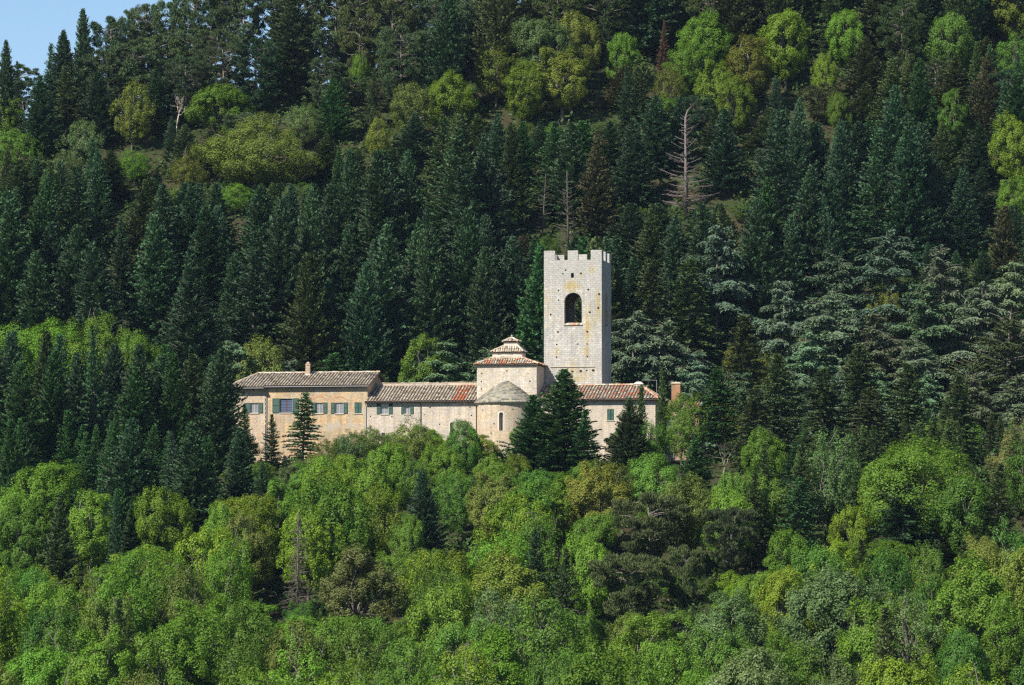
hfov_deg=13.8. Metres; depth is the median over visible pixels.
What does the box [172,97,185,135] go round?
bare tree
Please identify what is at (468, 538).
undergrowth
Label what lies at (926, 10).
fir tree
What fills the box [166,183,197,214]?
broadleaf tree
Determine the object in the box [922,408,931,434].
spruce tree
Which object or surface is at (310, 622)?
broadleaf tree
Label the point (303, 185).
broadleaf tree
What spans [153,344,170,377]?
fir tree
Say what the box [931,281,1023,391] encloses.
cedar tree
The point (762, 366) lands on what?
broadleaf tree
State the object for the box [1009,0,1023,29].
fir tree
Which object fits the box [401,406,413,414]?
window
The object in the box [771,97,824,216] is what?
fir tree
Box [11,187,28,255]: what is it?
fir tree
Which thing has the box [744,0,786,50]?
fir tree
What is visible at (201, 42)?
pine tree
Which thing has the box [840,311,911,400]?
cedar tree
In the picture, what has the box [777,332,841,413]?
cedar tree
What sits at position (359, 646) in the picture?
broadleaf tree
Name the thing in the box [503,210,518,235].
broadleaf tree
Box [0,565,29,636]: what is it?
broadleaf tree
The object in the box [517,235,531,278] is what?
fir tree
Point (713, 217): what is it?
fir tree
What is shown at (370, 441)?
broadleaf tree
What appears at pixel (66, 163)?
broadleaf tree
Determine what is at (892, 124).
fir tree
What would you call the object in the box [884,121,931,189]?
fir tree
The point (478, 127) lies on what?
fir tree
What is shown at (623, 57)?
broadleaf tree
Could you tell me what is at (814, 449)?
spruce tree
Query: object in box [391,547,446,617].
broadleaf tree
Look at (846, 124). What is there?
fir tree
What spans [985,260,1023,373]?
cedar tree
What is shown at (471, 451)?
broadleaf tree
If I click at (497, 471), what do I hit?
broadleaf tree
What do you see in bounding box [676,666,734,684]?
broadleaf tree
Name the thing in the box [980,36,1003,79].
fir tree
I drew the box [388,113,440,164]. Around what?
fir tree
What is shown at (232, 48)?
pine tree
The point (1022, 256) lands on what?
fir tree
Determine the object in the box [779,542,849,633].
broadleaf tree
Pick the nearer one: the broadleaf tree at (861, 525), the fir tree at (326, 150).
the broadleaf tree at (861, 525)
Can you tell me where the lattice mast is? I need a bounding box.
[666,421,674,460]
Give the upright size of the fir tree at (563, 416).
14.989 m
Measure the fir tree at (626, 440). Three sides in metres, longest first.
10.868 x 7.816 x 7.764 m
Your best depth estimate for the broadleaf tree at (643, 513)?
550.73 m
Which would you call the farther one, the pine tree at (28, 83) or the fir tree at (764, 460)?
the pine tree at (28, 83)
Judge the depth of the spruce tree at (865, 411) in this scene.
576.04 m
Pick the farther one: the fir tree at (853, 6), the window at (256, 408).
the fir tree at (853, 6)
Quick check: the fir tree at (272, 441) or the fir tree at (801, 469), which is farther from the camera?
the fir tree at (272, 441)
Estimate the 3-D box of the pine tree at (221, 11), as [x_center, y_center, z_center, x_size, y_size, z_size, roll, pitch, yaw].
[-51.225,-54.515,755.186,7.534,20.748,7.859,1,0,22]
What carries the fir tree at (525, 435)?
on the ground
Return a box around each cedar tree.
[208,340,258,379]
[274,359,297,371]
[404,341,476,382]
[469,347,491,381]
[611,310,675,389]
[616,359,668,390]
[637,317,711,397]
[665,350,714,395]
[665,371,732,453]
[675,225,771,358]
[685,370,734,454]
[704,371,749,458]
[727,371,778,459]
[748,371,836,456]
[752,280,819,376]
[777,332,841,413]
[789,289,897,403]
[798,250,871,349]
[803,371,849,436]
[809,308,862,357]
[827,372,910,452]
[839,229,937,344]
[839,372,893,417]
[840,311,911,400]
[869,371,900,448]
[881,283,973,385]
[885,338,950,427]
[891,374,949,444]
[907,244,975,354]
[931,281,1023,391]
[942,355,1010,425]
[942,375,1000,451]
[973,311,1023,411]
[980,372,1023,453]
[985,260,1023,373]
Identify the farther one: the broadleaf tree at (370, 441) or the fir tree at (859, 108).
the fir tree at (859, 108)
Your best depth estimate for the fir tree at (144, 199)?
690.48 m
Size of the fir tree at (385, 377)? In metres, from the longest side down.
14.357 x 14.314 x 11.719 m
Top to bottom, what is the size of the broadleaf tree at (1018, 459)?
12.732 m
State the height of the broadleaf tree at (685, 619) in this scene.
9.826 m
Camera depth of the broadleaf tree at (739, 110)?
729.45 m
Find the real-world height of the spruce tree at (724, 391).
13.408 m
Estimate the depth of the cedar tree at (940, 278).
662.60 m
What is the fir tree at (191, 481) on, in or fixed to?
on the ground
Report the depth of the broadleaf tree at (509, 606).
482.72 m
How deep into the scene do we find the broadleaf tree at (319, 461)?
557.15 m
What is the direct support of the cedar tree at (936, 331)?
on the ground
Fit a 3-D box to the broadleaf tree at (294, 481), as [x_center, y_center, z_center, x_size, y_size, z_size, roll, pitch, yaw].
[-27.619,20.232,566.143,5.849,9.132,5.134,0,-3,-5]
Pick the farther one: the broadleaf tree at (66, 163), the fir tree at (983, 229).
the broadleaf tree at (66, 163)
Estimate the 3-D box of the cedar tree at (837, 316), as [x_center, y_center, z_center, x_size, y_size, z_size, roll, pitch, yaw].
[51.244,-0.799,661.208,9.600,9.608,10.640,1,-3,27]
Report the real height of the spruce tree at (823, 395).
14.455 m
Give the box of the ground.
[0,0,1023,684]
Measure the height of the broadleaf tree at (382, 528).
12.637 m
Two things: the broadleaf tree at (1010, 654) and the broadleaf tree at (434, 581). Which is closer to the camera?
the broadleaf tree at (1010, 654)
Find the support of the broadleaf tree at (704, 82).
on the ground
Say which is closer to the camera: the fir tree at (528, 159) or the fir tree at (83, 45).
the fir tree at (528, 159)
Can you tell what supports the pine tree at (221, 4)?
on the ground
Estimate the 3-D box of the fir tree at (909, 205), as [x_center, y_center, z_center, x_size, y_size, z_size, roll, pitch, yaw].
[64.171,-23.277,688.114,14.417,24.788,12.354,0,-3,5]
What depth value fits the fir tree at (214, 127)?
725.54 m
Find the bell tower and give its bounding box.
[544,250,610,385]
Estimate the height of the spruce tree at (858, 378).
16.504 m
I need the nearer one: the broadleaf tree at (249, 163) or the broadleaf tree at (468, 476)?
the broadleaf tree at (468, 476)
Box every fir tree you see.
[0,39,20,153]
[0,147,12,205]
[0,159,39,230]
[0,189,34,328]
[0,198,47,347]
[0,330,33,427]
[0,341,13,457]
[0,359,52,468]
[0,418,31,497]
[0,476,11,566]
[2,330,27,373]
[4,475,18,501]
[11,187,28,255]
[12,249,66,367]
[13,61,27,123]
[14,75,68,155]
[14,418,36,498]
[23,172,65,274]
[23,422,43,500]
[25,160,43,178]
[27,159,45,207]
[27,160,70,248]
[28,165,69,243]
[30,330,82,446]
[31,349,82,470]
[32,220,65,324]
[36,493,86,606]
[38,43,63,134]
[39,224,123,341]
[43,409,93,518]
[46,43,78,130]
[49,30,76,128]
[50,424,66,483]
[52,66,91,146]
[54,334,70,392]
[55,160,75,233]
[56,166,116,289]
[57,241,135,371]
[63,8,96,117]
[63,431,97,535]
[64,351,93,448]
[70,424,98,507]
[71,71,119,145]
[74,324,117,451]
[79,343,129,448]
[81,138,113,213]
[81,151,124,248]
[81,488,118,559]
[85,149,136,200]
[90,417,167,523]
[90,424,104,489]
[94,421,113,503]
[94,488,129,547]
[95,366,165,471]
[100,20,118,84]
[102,498,126,579]
[103,410,113,447]
[103,598,137,683]
[104,421,149,514]
[109,216,140,314]
[110,343,159,429]
[111,178,167,253]
[113,214,180,355]
[119,494,149,552]
[124,177,171,219]
[127,177,158,234]
[131,193,186,288]
[133,183,186,302]
[141,66,170,135]
[143,425,164,499]
[147,512,160,547]
[148,354,169,430]
[151,352,204,470]
[152,276,191,357]
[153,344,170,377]
[154,431,177,505]
[156,353,206,432]
[157,431,182,522]
[158,245,230,377]
[158,422,225,553]
[159,124,211,180]
[161,116,178,160]
[166,343,181,381]
[167,205,228,330]
[168,182,197,248]
[172,183,202,272]
[191,347,258,475]
[194,182,206,206]
[196,123,230,162]
[197,204,237,299]
[200,435,220,516]
[203,355,215,387]
[206,182,240,254]
[208,435,219,484]
[211,253,256,360]
[215,426,255,513]
[216,185,294,323]
[219,230,288,378]
[233,183,271,267]
[238,182,281,232]
[238,196,305,353]
[238,403,258,459]
[248,0,332,101]
[250,2,320,88]
[251,460,284,542]
[259,414,283,470]
[266,252,344,371]
[276,182,302,206]
[283,183,302,248]
[290,186,344,318]
[295,183,323,245]
[301,133,344,184]
[307,78,365,142]
[310,277,348,370]
[319,183,362,294]
[319,220,364,337]
[324,149,348,222]
[332,260,397,382]
[336,149,366,244]
[336,217,422,378]
[350,239,389,324]
[352,148,415,259]
[353,148,368,194]
[356,149,413,276]
[359,67,387,129]
[363,105,385,151]
[364,0,429,58]
[364,147,402,196]
[369,191,404,255]
[376,0,422,73]
[381,374,391,382]
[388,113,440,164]
[392,227,469,372]
[394,218,437,346]
[395,148,428,193]
[396,149,438,251]
[399,470,455,559]
[405,207,442,268]
[415,0,475,122]
[415,127,491,274]
[420,114,450,210]
[425,113,497,237]
[430,227,451,320]
[431,114,471,205]
[437,166,497,318]
[439,206,513,366]
[441,374,454,381]
[443,113,456,151]
[458,245,515,379]
[463,0,528,46]
[466,0,531,79]
[467,113,490,156]
[468,132,524,261]
[478,214,500,300]
[480,236,540,346]
[488,113,507,189]
[495,121,537,230]
[498,394,560,471]
[509,243,547,362]
[516,121,538,184]
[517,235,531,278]
[522,530,555,666]
[523,236,543,291]
[527,320,543,362]
[528,368,603,473]
[529,121,566,202]
[529,121,588,221]
[529,235,640,381]
[530,121,549,164]
[536,124,587,187]
[543,547,585,656]
[562,134,625,235]
[565,236,579,259]
[566,409,601,478]
[575,120,593,166]
[575,235,589,322]
[583,121,623,184]
[595,65,651,109]
[596,0,680,55]
[601,235,625,290]
[602,396,653,472]
[603,202,661,263]
[608,118,663,211]
[610,235,637,279]
[611,66,644,152]
[611,269,636,375]
[615,65,651,120]
[621,257,659,352]
[628,203,674,298]
[638,95,693,175]
[639,202,689,245]
[651,214,692,322]
[655,0,704,29]
[655,20,669,81]
[666,0,702,47]
[667,96,702,164]
[672,433,716,495]
[677,203,738,326]
[681,203,711,245]
[690,0,745,46]
[690,207,714,271]
[691,108,752,194]
[698,108,738,158]
[706,203,741,304]
[709,202,741,260]
[710,0,764,74]
[718,197,799,334]
[733,177,792,309]
[737,108,805,243]
[739,107,790,155]
[740,472,772,567]
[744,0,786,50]
[748,109,785,197]
[752,0,810,56]
[758,443,777,518]
[766,75,790,123]
[770,214,815,326]
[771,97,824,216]
[775,443,825,565]
[790,0,855,46]
[791,164,853,296]
[800,122,830,209]
[804,121,829,150]
[805,193,851,298]
[808,0,851,63]
[818,175,863,286]
[819,0,859,11]
[820,123,859,197]
[821,122,874,246]
[829,121,853,155]
[839,37,887,92]
[841,0,919,60]
[843,82,882,123]
[844,127,900,261]
[848,121,890,196]
[850,539,874,609]
[863,120,880,157]
[863,124,949,269]
[866,58,911,127]
[868,84,913,187]
[872,606,902,682]
[876,136,906,212]
[877,253,905,293]
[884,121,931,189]
[884,121,953,245]
[890,16,915,62]
[899,419,909,475]
[900,50,910,88]
[901,57,915,112]
[902,57,952,142]
[906,0,951,34]
[913,0,937,47]
[916,241,938,286]
[919,539,950,609]
[930,57,973,127]
[930,121,961,181]
[930,422,967,528]
[933,167,996,221]
[934,167,990,261]
[938,0,986,61]
[945,250,972,303]
[949,539,976,634]
[952,422,968,470]
[956,31,968,83]
[957,121,1003,185]
[960,204,991,245]
[961,41,983,110]
[961,250,1016,329]
[967,54,1003,145]
[970,463,1019,560]
[972,0,1018,39]
[972,167,997,207]
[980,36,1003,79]
[983,44,1002,98]
[988,205,1023,317]
[989,79,1008,150]
[990,72,1023,176]
[995,205,1023,272]
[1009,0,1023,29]
[1010,53,1023,88]
[1010,471,1023,544]
[1015,273,1023,316]
[1018,226,1023,273]
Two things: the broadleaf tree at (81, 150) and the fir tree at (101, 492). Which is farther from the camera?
the broadleaf tree at (81, 150)
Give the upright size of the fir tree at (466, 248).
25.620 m
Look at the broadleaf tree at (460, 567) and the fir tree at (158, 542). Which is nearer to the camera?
the broadleaf tree at (460, 567)
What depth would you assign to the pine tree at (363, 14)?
760.91 m
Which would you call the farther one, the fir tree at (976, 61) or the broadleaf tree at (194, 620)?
the fir tree at (976, 61)
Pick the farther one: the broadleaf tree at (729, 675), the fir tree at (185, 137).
the fir tree at (185, 137)
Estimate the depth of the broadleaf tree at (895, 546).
517.55 m
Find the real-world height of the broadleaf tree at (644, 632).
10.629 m
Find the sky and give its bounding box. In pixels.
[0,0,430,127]
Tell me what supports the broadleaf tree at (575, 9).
on the ground
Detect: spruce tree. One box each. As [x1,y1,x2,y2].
[281,392,325,461]
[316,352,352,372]
[625,258,686,370]
[646,371,670,397]
[665,257,724,375]
[692,368,747,460]
[715,314,770,417]
[723,385,787,469]
[760,353,804,455]
[768,476,819,569]
[781,443,798,521]
[785,367,848,466]
[797,416,811,454]
[807,429,832,479]
[810,431,831,501]
[831,344,896,455]
[834,386,891,468]
[845,425,887,526]
[865,425,883,460]
[865,480,945,579]
[879,362,930,457]
[881,423,890,447]
[908,422,931,509]
[911,405,928,432]
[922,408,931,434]
[925,417,940,483]
[932,420,971,481]
[936,374,987,467]
[936,405,949,427]
[979,412,1000,456]
[994,416,1005,448]
[996,421,1016,469]
[1001,432,1023,517]
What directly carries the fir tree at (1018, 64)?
on the ground
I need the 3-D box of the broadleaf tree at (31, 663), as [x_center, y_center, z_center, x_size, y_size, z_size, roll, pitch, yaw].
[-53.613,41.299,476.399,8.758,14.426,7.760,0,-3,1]
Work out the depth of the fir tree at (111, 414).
613.10 m
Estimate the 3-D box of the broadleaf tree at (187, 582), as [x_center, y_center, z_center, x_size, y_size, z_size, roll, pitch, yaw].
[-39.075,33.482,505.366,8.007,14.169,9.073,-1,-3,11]
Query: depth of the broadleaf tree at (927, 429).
588.37 m
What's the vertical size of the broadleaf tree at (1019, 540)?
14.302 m
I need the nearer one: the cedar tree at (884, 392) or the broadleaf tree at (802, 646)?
the broadleaf tree at (802, 646)
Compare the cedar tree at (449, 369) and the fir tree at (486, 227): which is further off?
the fir tree at (486, 227)
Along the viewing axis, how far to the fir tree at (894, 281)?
678.69 m
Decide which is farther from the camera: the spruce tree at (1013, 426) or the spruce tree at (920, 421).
the spruce tree at (920, 421)
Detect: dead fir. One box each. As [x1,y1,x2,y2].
[280,509,311,611]
[537,175,551,237]
[556,173,582,255]
[658,106,720,219]
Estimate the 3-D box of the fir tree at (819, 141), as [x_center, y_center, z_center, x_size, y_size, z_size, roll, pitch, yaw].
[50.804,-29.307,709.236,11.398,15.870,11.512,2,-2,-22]
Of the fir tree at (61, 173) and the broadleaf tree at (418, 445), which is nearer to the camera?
the broadleaf tree at (418, 445)
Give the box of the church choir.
[473,335,546,460]
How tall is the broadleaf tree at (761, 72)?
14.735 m
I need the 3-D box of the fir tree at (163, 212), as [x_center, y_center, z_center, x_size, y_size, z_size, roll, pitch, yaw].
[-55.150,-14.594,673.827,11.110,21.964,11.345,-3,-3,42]
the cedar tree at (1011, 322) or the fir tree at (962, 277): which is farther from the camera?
the fir tree at (962, 277)
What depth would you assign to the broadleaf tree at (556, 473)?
567.75 m
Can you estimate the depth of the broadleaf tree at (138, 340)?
641.89 m
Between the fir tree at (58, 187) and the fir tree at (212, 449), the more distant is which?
the fir tree at (58, 187)
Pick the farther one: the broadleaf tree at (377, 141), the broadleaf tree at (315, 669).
the broadleaf tree at (377, 141)
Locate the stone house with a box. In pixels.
[230,362,385,462]
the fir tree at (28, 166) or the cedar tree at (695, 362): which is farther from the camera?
the fir tree at (28, 166)
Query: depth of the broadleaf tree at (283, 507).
548.72 m
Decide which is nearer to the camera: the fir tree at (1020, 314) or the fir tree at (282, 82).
the fir tree at (1020, 314)
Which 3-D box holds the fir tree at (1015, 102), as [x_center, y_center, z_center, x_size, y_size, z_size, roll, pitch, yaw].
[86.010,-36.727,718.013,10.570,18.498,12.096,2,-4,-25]
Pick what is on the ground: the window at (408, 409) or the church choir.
the church choir
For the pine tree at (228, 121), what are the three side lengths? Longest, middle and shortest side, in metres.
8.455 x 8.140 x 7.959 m
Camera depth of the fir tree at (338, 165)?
702.04 m
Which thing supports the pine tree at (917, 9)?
on the ground
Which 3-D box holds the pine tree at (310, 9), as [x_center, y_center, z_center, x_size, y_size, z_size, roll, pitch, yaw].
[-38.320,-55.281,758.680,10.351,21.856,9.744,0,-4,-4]
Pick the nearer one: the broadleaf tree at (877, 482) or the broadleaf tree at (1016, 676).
the broadleaf tree at (1016, 676)
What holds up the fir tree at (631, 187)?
on the ground
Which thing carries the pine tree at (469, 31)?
on the ground
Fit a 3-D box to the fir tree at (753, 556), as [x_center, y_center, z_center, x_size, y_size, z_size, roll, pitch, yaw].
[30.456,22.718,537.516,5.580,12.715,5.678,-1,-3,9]
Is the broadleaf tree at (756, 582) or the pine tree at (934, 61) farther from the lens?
the pine tree at (934, 61)
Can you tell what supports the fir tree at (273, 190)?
on the ground
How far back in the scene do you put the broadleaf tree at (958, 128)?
725.24 m
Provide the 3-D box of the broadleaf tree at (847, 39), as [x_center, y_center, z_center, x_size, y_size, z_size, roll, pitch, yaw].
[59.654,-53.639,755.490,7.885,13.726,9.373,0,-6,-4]
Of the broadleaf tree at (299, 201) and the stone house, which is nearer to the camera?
the stone house
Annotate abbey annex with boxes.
[536,382,669,460]
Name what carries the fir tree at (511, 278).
on the ground
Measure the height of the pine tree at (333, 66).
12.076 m
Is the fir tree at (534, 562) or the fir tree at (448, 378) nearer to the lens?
the fir tree at (534, 562)
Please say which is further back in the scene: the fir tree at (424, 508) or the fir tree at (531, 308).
the fir tree at (531, 308)
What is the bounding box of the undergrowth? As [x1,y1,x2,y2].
[0,0,1023,684]
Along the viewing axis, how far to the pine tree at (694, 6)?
760.00 m
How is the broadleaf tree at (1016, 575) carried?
on the ground
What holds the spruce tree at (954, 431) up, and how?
on the ground
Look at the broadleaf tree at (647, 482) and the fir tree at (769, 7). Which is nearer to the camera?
the broadleaf tree at (647, 482)
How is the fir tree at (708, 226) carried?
on the ground
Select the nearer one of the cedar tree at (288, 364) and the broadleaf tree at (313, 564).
the broadleaf tree at (313, 564)
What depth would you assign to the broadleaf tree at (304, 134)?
727.09 m
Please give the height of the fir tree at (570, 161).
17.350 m
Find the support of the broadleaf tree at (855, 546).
on the ground
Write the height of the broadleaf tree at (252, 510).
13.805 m
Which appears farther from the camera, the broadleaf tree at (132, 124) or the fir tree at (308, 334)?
the broadleaf tree at (132, 124)
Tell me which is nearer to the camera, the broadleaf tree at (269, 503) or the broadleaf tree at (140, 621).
the broadleaf tree at (140, 621)
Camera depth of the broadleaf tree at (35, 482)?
558.28 m
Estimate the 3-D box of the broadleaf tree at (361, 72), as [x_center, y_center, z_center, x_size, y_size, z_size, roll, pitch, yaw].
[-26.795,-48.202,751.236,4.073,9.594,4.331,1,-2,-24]
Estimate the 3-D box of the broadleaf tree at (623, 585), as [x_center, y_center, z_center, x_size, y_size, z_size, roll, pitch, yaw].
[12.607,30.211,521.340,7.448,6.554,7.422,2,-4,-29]
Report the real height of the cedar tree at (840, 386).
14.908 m
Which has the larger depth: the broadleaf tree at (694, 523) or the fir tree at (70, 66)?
the fir tree at (70, 66)
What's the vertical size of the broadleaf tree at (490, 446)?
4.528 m
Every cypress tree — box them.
[635,384,648,448]
[655,368,670,459]
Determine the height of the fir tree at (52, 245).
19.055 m
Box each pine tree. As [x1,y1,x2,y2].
[0,63,40,111]
[79,49,137,119]
[89,15,134,100]
[105,38,164,118]
[106,12,155,99]
[123,3,170,104]
[132,34,188,105]
[147,0,198,106]
[155,55,200,110]
[160,57,214,124]
[162,27,215,86]
[166,0,216,59]
[189,27,240,105]
[195,0,226,64]
[195,41,249,116]
[208,0,242,43]
[211,0,242,83]
[220,112,265,145]
[221,0,264,44]
[226,36,282,118]
[247,0,299,81]
[273,0,324,87]
[300,13,340,82]
[307,57,347,115]
[308,0,363,79]
[325,0,378,74]
[336,0,384,86]
[339,76,372,105]
[353,5,385,73]
[364,0,425,83]
[367,78,397,112]
[375,24,425,112]
[402,30,435,97]
[410,0,476,64]
[411,1,435,39]
[427,1,467,28]
[454,0,485,71]
[514,0,560,53]
[529,0,584,49]
[573,0,609,28]
[574,0,636,65]
[588,552,672,624]
[606,491,690,581]
[665,544,706,631]
[669,94,716,140]
[685,0,729,43]
[700,506,762,581]
[801,82,848,125]
[874,0,929,78]
[895,0,922,25]
[907,56,962,105]
[944,0,989,40]
[988,68,1023,117]
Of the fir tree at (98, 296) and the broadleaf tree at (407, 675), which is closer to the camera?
the broadleaf tree at (407, 675)
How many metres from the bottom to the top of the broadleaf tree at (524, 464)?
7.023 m
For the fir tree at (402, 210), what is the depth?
689.89 m
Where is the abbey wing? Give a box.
[364,382,476,451]
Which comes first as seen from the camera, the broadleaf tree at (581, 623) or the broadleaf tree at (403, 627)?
the broadleaf tree at (581, 623)
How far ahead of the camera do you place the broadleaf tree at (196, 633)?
490.76 m
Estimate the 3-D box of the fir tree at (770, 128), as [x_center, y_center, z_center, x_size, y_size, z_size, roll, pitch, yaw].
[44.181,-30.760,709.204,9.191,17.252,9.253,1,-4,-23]
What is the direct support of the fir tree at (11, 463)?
on the ground
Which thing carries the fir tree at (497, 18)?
on the ground
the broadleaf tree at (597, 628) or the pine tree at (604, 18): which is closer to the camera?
the broadleaf tree at (597, 628)
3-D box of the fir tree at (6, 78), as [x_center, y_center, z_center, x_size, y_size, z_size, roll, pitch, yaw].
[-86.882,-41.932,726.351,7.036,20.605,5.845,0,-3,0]
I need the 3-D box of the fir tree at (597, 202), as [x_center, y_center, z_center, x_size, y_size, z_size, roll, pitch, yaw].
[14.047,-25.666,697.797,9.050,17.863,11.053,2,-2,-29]
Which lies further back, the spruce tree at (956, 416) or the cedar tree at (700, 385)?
the cedar tree at (700, 385)
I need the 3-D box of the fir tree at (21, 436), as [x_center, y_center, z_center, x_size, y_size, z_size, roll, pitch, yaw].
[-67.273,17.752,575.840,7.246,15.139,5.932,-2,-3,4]
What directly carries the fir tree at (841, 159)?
on the ground
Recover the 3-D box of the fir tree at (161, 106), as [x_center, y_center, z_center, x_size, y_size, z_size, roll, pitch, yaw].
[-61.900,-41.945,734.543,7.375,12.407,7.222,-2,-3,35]
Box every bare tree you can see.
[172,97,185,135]
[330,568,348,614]
[709,444,735,476]
[934,224,946,265]
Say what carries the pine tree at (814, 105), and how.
on the ground
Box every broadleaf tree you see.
[0,95,27,138]
[0,128,43,175]
[0,315,86,393]
[0,485,43,564]
[0,496,51,573]
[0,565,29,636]
[0,571,23,656]
[0,571,31,666]
[0,656,21,684]
[3,563,50,637]
[4,645,70,684]
[5,564,63,589]
[8,458,84,549]
[9,580,66,655]
[16,602,85,684]
[21,606,91,684]
[23,564,59,599]
[40,581,93,667]
[53,150,83,198]
[53,308,147,390]
[54,118,104,175]
[59,564,110,644]
[60,623,143,684]
[63,661,93,684]
[67,488,117,584]
[79,563,160,663]
[80,592,137,683]
[86,564,109,595]
[104,545,170,636]
[107,544,176,589]
[108,79,157,153]
[115,544,174,574]
[118,149,151,185]
[119,327,161,380]
[119,667,159,684]
[130,619,219,684]
[132,484,196,555]
[134,605,247,684]
[139,550,207,628]
[154,563,219,627]
[155,615,212,681]
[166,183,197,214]
[166,595,240,665]
[168,144,209,189]
[172,524,247,608]
[175,677,192,684]
[184,82,255,133]
[189,110,325,189]
[200,183,230,205]
[201,500,245,565]
[202,534,256,616]
[204,600,277,681]
[206,494,239,522]
[214,634,269,684]
[216,493,279,553]
[218,661,276,684]
[220,510,277,606]
[221,183,253,218]
[222,493,278,594]
[232,333,284,379]
[238,668,295,684]
[240,599,279,648]
[245,435,262,457]
[245,461,274,494]
[249,461,277,476]
[259,476,305,568]
[263,616,336,684]
[263,628,333,684]
[272,615,334,668]
[275,500,345,601]
[278,459,309,483]
[280,183,305,218]
[281,600,323,637]
[283,477,356,582]
[284,101,321,152]
[285,460,324,494]
[288,470,374,591]
[295,182,322,201]
[299,453,353,510]
[301,437,342,465]
[301,466,356,543]
[301,614,358,678]
[309,672,365,684]
[314,653,376,684]
[318,543,405,629]
[318,615,396,684]
[327,615,359,654]
[329,430,372,477]
[333,454,364,488]
[336,428,366,455]
[336,614,377,659]
[338,453,391,515]
[343,614,404,681]
[349,45,370,89]
[351,481,404,569]
[352,425,387,467]
[354,665,404,684]
[364,440,414,506]
[365,116,395,157]
[372,434,405,460]
[372,547,424,616]
[372,634,438,684]
[376,432,405,443]
[383,412,441,478]
[387,512,427,577]
[388,80,438,132]
[389,618,423,663]
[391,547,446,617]
[396,458,437,506]
[397,332,462,382]
[403,573,479,671]
[404,424,444,445]
[405,547,457,586]
[409,558,472,651]
[410,438,448,466]
[410,665,465,684]
[411,548,494,614]
[418,68,479,129]
[418,441,465,488]
[421,642,506,684]
[423,614,491,683]
[431,470,475,540]
[431,674,471,684]
[437,640,515,683]
[438,467,479,523]
[441,418,482,474]
[450,623,534,684]
[457,582,529,682]
[458,434,500,463]
[458,545,550,648]
[464,528,537,619]
[465,469,521,543]
[465,547,495,616]
[470,44,520,108]
[472,453,518,500]
[473,490,554,567]
[482,589,587,684]
[492,475,558,546]
[494,469,528,513]
[501,59,546,121]
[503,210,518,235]
[506,453,533,487]
[507,427,520,448]
[509,17,574,102]
[512,511,575,600]
[515,121,536,145]
[517,469,564,509]
[520,0,605,40]
[525,646,591,684]
[528,471,570,489]
[529,45,590,123]
[529,235,561,254]
[536,121,566,142]
[540,473,591,555]
[543,610,600,660]
[547,645,622,684]
[556,634,665,684]
[557,9,602,72]
[560,529,615,629]
[563,459,631,542]
[566,461,599,487]
[569,511,618,571]
[578,610,610,658]
[584,457,639,510]
[586,568,644,608]
[591,121,624,133]
[596,610,685,684]
[603,433,646,452]
[604,32,641,78]
[604,609,657,675]
[613,205,647,224]
[624,451,678,513]
[634,637,705,684]
[636,663,705,684]
[637,491,671,526]
[639,419,669,456]
[646,95,692,129]
[647,610,700,683]
[650,570,706,598]
[651,62,685,111]
[659,471,720,559]
[661,42,715,106]
[662,389,718,460]
[666,409,701,466]
[675,7,733,75]
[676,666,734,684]
[684,587,771,680]
[686,623,753,684]
[693,58,735,115]
[700,484,759,561]
[701,644,794,684]
[702,570,751,612]
[705,403,743,451]
[705,471,750,541]
[710,584,752,638]
[716,75,757,134]
[719,471,789,560]
[722,344,766,378]
[724,34,772,105]
[730,202,752,220]
[736,471,768,505]
[737,569,786,619]
[738,571,762,589]
[740,426,788,480]
[740,626,803,681]
[741,443,780,468]
[742,642,811,684]
[753,565,806,649]
[756,8,812,93]
[757,353,790,389]
[762,527,820,605]
[772,565,888,683]
[775,637,830,684]
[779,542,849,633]
[784,561,856,648]
[790,425,860,547]
[807,540,867,612]
[810,50,836,106]
[810,654,880,684]
[824,7,864,76]
[825,91,852,129]
[826,503,872,555]
[826,539,867,570]
[833,596,902,682]
[852,545,913,626]
[855,539,919,586]
[855,652,938,684]
[857,431,985,543]
[864,289,908,337]
[870,591,917,653]
[872,588,947,684]
[897,575,966,677]
[901,635,942,684]
[903,539,948,613]
[922,10,974,77]
[922,550,1017,674]
[923,418,945,448]
[930,624,994,684]
[932,473,1014,556]
[937,88,971,150]
[942,661,979,684]
[946,660,1004,684]
[953,531,1011,588]
[955,422,984,450]
[955,545,1023,639]
[980,598,1023,684]
[984,415,1023,490]
[985,0,1023,49]
[987,110,1023,190]
[990,512,1023,600]
[996,28,1023,76]
[996,172,1023,220]
[999,546,1023,627]
[1003,437,1023,511]
[1009,655,1023,684]
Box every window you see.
[245,403,262,413]
[272,398,298,413]
[311,402,326,413]
[331,402,347,413]
[354,402,362,413]
[377,403,392,414]
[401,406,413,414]
[501,413,502,430]
[606,409,614,420]
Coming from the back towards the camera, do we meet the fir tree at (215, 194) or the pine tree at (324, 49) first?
the pine tree at (324, 49)
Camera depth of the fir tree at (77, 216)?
677.30 m
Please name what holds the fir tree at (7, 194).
on the ground
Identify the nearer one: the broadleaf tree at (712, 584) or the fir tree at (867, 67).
the broadleaf tree at (712, 584)
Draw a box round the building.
[662,382,706,459]
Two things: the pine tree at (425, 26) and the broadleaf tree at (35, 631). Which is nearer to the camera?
the broadleaf tree at (35, 631)
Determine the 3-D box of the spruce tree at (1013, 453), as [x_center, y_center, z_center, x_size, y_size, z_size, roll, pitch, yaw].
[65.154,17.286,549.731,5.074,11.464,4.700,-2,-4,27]
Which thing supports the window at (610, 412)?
in the abbey annex
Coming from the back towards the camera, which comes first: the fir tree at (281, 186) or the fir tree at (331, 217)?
the fir tree at (281, 186)
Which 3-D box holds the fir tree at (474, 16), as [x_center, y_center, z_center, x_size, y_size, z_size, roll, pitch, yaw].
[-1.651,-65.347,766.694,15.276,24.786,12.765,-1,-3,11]
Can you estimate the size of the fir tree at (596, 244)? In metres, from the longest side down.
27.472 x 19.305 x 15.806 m

